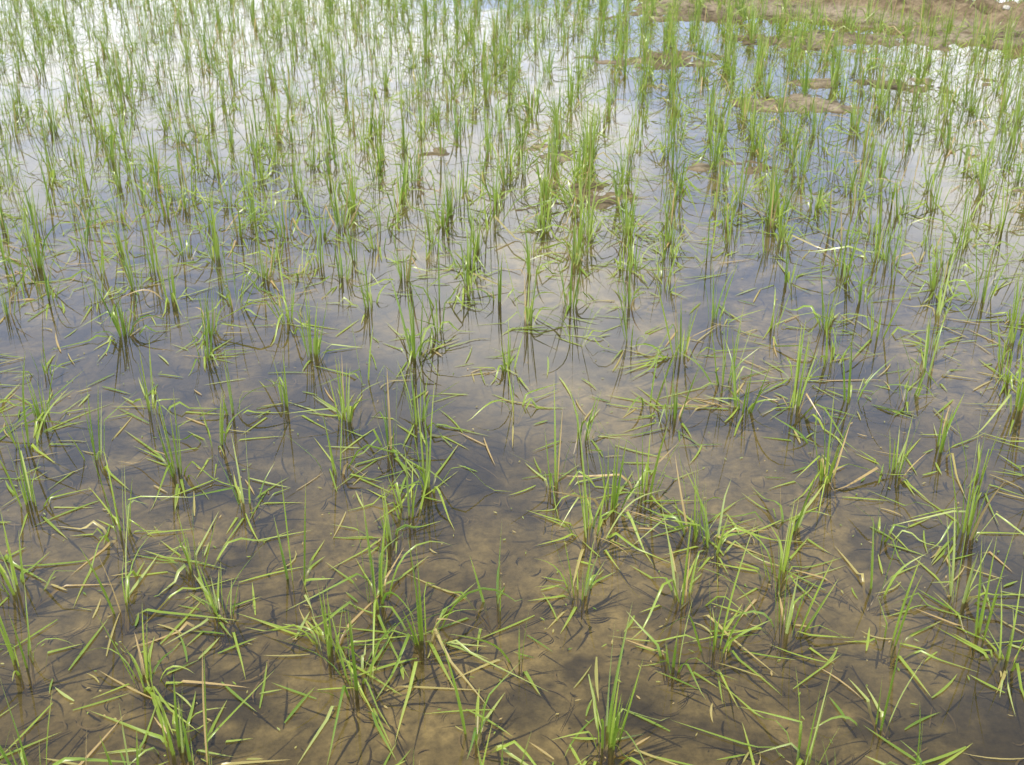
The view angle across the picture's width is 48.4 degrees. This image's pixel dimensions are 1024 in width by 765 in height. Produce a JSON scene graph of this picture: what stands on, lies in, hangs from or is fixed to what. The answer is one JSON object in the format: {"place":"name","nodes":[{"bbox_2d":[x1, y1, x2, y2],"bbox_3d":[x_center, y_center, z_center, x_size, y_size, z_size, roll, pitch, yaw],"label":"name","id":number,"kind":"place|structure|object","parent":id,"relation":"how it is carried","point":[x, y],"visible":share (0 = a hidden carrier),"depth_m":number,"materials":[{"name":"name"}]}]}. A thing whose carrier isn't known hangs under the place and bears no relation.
{"place":"outdoors","nodes":[
{"label":"outdoors","id":0,"kind":"place"},
{"bbox_2d":[0,0,1023,764],"bbox_3d":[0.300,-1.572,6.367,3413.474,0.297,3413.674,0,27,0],"label":"ground","id":1,"kind":"structure","parent":0,"point":[988,724],"depth_m":3.26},
{"bbox_2d":[0,0,1023,764],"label":"rice seedlings","id":2,"kind":"object","parent":1,"relation":"on","point":[802,30],"visible":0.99,"depth_m":4.50,"materials":[{"name":"green plant"}]},
{"bbox_2d":[0,90,1023,764],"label":"straw debris","id":3,"kind":"object","parent":1,"relation":"on","point":[494,502],"visible":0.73,"depth_m":2.79,"materials":[{"name":"plant"}]},
{"bbox_2d":[0,34,1023,764],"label":"floating leaves","id":4,"kind":"object","parent":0,"point":[830,660],"visible":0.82,"depth_m":2.68,"materials":[{"name":"green plant"}]},
{"bbox_2d":[806,0,1022,36],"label":"bank grass","id":5,"kind":"structure","parent":0,"point":[965,12],"depth_m":8.93,"materials":[{"name":"green plant"}]},
{"bbox_2d":[1003,5,1009,9],"bbox_3d":[3.921,-2.972,9.025,0.057,0.039,0.058,0,27,0],"label":"stone","id":6,"kind":"object","parent":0,"point":[1007,7],"visible":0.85,"depth_m":9.01,"materials":[{"name":"white stone"}]}
]}

